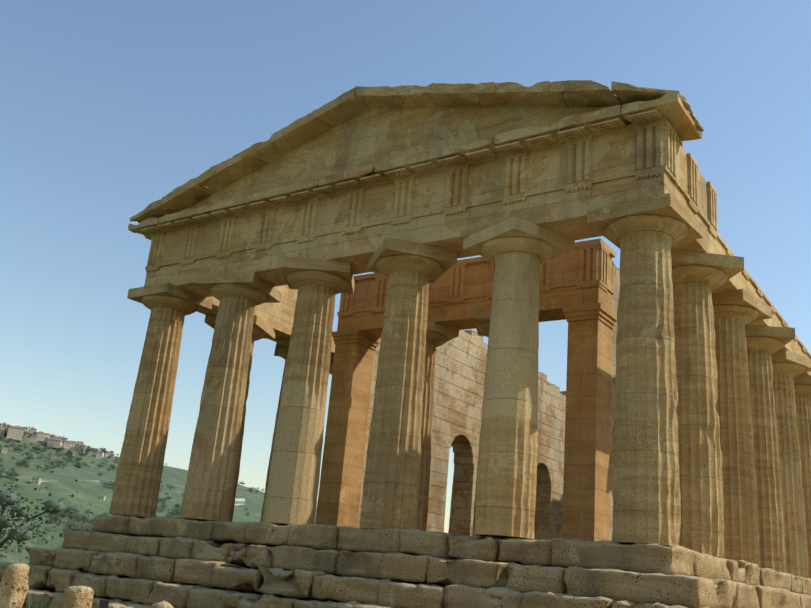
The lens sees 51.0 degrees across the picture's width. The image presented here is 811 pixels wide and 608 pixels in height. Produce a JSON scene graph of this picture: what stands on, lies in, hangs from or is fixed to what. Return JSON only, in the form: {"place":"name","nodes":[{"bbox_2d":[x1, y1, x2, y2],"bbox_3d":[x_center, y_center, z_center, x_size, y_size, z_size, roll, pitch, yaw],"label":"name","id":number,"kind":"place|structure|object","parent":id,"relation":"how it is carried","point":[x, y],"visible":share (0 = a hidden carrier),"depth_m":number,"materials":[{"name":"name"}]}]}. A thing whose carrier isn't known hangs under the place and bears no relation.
{"place":"outdoors","nodes":[
{"label":"outdoors","id":0,"kind":"place"},
{"bbox_2d":[0,435,316,563],"bbox_3d":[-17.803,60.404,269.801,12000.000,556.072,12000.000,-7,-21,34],"label":"hillside","id":1,"kind":"structure","parent":0,"point":[64,485],"depth_m":1030.04,"materials":[{"name":"green plant"}]},
{"bbox_2d":[0,429,5,435],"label":"building","id":2,"kind":"structure","parent":1,"relation":"on","point":[2,431],"depth_m":1240.22,"materials":[{"name":"paint"}]},
{"bbox_2d":[1,447,7,453],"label":"house","id":3,"kind":"structure","parent":1,"relation":"on","point":[4,450],"depth_m":1102.93,"materials":[{"name":"paint"}]},
{"bbox_2d":[5,425,23,441],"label":"building","id":4,"kind":"structure","parent":1,"relation":"on","point":[16,432],"depth_m":1233.42,"materials":[{"name":"paint"}]},
{"bbox_2d":[0,497,41,551],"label":"tree","id":5,"kind":"object","parent":1,"relation":"on","point":[18,507],"visible":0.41,"depth_m":44.38,"materials":[{"name":"green plant"}]},
{"bbox_2d":[30,433,37,440],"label":"town house","id":6,"kind":"structure","parent":1,"relation":"on","point":[34,436],"depth_m":1293.71,"materials":[{"name":"tile"}]},
{"bbox_2d":[31,477,41,484],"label":"house","id":7,"kind":"structure","parent":1,"relation":"on","point":[35,481],"depth_m":941.62,"materials":[{"name":"paint"}]},
{"bbox_2d":[36,431,45,441],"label":"house","id":8,"kind":"structure","parent":1,"relation":"on","point":[41,435],"depth_m":1298.35,"materials":[{"name":"paint"}]},
{"bbox_2d":[0,475,90,561],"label":"tree","id":9,"kind":"object","parent":1,"relation":"on","point":[20,532],"visible":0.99,"depth_m":39.69,"materials":[{"name":"green plant"}]},
{"bbox_2d":[47,438,62,448],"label":"house","id":10,"kind":"structure","parent":1,"relation":"on","point":[56,443],"depth_m":1286.23,"materials":[{"name":"paint"}]},
{"bbox_2d":[29,480,98,481],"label":"road","id":11,"kind":"structure","parent":1,"relation":"on","point":[78,480],"depth_m":1000.87,"materials":[{"name":"grey"}]},
{"bbox_2d":[65,442,69,448],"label":"building","id":12,"kind":"structure","parent":1,"relation":"on","point":[67,445],"depth_m":1330.23,"materials":[{"name":"paint"}]},
{"bbox_2d":[22,595,120,607],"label":"grass tufts","id":13,"kind":"object","parent":1,"relation":"on","point":[53,606],"visible":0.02,"depth_m":19.16,"materials":[{"name":"green plant"}]},
{"bbox_2d":[66,511,76,519],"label":"tree","id":14,"kind":"object","parent":1,"relation":"on","point":[73,515],"visible":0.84,"depth_m":820.78,"materials":[{"name":"green plant"}]},
{"bbox_2d":[72,522,84,530],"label":"tree","id":15,"kind":"object","parent":1,"relation":"on","point":[80,527],"visible":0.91,"depth_m":790.45,"materials":[{"name":"green plant"}]},
{"bbox_2d":[77,513,90,523],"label":"tree","id":16,"kind":"object","parent":1,"relation":"on","point":[83,520],"visible":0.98,"depth_m":815.84,"materials":[{"name":"green plant"}]},
{"bbox_2d":[0,563,173,607],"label":"stone posts","id":17,"kind":"object","parent":1,"relation":"on","point":[14,586],"visible":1,"depth_m":8.70,"materials":[{"name":"beige stone"}]},
{"bbox_2d":[99,599,109,607],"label":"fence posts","id":18,"kind":"object","parent":1,"relation":"on","point":[104,603],"visible":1,"depth_m":6.14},
{"bbox_2d":[235,498,244,504],"bbox_3d":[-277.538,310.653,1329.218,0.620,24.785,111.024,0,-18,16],"label":"building","id":19,"kind":"structure","parent":1,"relation":"on","point":[239,501],"depth_m":1364.73,"materials":[{"name":"grey"}]},
{"bbox_2d":[0,516,810,607],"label":"stepped stone base","id":20,"kind":"object","parent":1,"relation":"on","point":[135,562],"visible":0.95,"depth_m":18.58,"materials":[{"name":"stone"}]},
{"bbox_2d":[109,282,212,517],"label":"column","id":21,"kind":"structure","parent":20,"relation":"on","point":[170,306],"depth_m":25.63,"materials":[{"name":"stone"}]},
{"bbox_2d":[180,272,281,521],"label":"column","id":22,"kind":"structure","parent":20,"relation":"on","point":[209,484],"depth_m":23.90,"materials":[{"name":"stone"}]},
{"bbox_2d":[204,314,275,521],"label":"column","id":23,"kind":"structure","parent":20,"relation":"on","point":[263,329],"depth_m":28.75,"materials":[{"name":"stone"}]},
{"bbox_2d":[128,80,810,374],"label":"entablature","id":24,"kind":"structure","parent":23,"relation":"on","point":[356,176],"depth_m":21.78,"materials":[{"name":"stone"}]},
{"bbox_2d":[260,337,289,521],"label":"column","id":25,"kind":"structure","parent":20,"relation":"on","point":[282,347],"depth_m":30.95,"materials":[{"name":"stone"}]},
{"bbox_2d":[262,256,354,523],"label":"column","id":26,"kind":"structure","parent":20,"relation":"on","point":[295,465],"depth_m":22.16,"materials":[{"name":"stone"}]},
{"bbox_2d":[329,361,333,374],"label":"column","id":27,"kind":"structure","parent":20,"relation":"on","point":[331,367],"depth_m":33.95,"materials":[{"name":"stone"}]},
{"bbox_2d":[359,237,457,529],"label":"column","id":28,"kind":"structure","parent":20,"relation":"on","point":[411,270],"depth_m":20.45,"materials":[{"name":"stone"}]},
{"bbox_2d":[414,321,458,530],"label":"column","id":29,"kind":"structure","parent":20,"relation":"on","point":[438,334],"depth_m":26.47,"materials":[{"name":"stone"}]},
{"bbox_2d":[448,464,454,532],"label":"column","id":30,"kind":"structure","parent":20,"relation":"on","point":[449,530],"depth_m":40.27,"materials":[{"name":"stone"}]},
{"bbox_2d":[315,238,616,541],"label":"opisthodomos","id":31,"kind":"object","parent":20,"relation":"on","point":[576,291],"visible":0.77,"depth_m":24.92,"materials":[{"name":"stone"}]},
{"bbox_2d":[472,310,490,536],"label":"column","id":32,"kind":"structure","parent":20,"relation":"on","point":[481,318],"depth_m":25.19,"materials":[{"name":"stone"}]},
{"bbox_2d":[463,216,574,539],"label":"column","id":33,"kind":"structure","parent":20,"relation":"on","point":[517,251],"depth_m":18.71,"materials":[{"name":"stone"}]},
{"bbox_2d":[587,193,703,545],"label":"column","id":34,"kind":"structure","parent":20,"relation":"on","point":[643,235],"depth_m":17.03,"materials":[{"name":"stone"}]},
{"bbox_2d":[671,248,743,557],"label":"column","id":35,"kind":"structure","parent":20,"relation":"on","point":[698,278],"depth_m":19.44,"materials":[{"name":"stone"}]},
{"bbox_2d":[712,289,771,565],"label":"column","id":36,"kind":"structure","parent":20,"relation":"on","point":[736,311],"depth_m":21.91,"materials":[{"name":"stone"}]},
{"bbox_2d":[745,325,794,572],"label":"column","id":37,"kind":"structure","parent":20,"relation":"on","point":[764,344],"depth_m":24.34,"materials":[{"name":"stone"}]},
{"bbox_2d":[772,350,810,577],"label":"column","id":38,"kind":"structure","parent":20,"relation":"on","point":[788,366],"depth_m":26.79,"materials":[{"name":"stone"}]},
{"bbox_2d":[793,375,810,578],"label":"column","id":39,"kind":"structure","parent":20,"relation":"on","point":[802,387],"depth_m":29.57,"materials":[{"name":"stone"}]},
{"bbox_2d":[0,0,810,532],"label":"sky","id":40,"kind":"structure","parent":0,"point":[108,108],"materials":[{"name":"blue"}]},
{"bbox_2d":[357,261,619,540],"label":"cella walls","id":41,"kind":"structure","parent":0,"point":[460,363],"depth_m":33.92,"materials":[{"name":"stone"}]}
]}

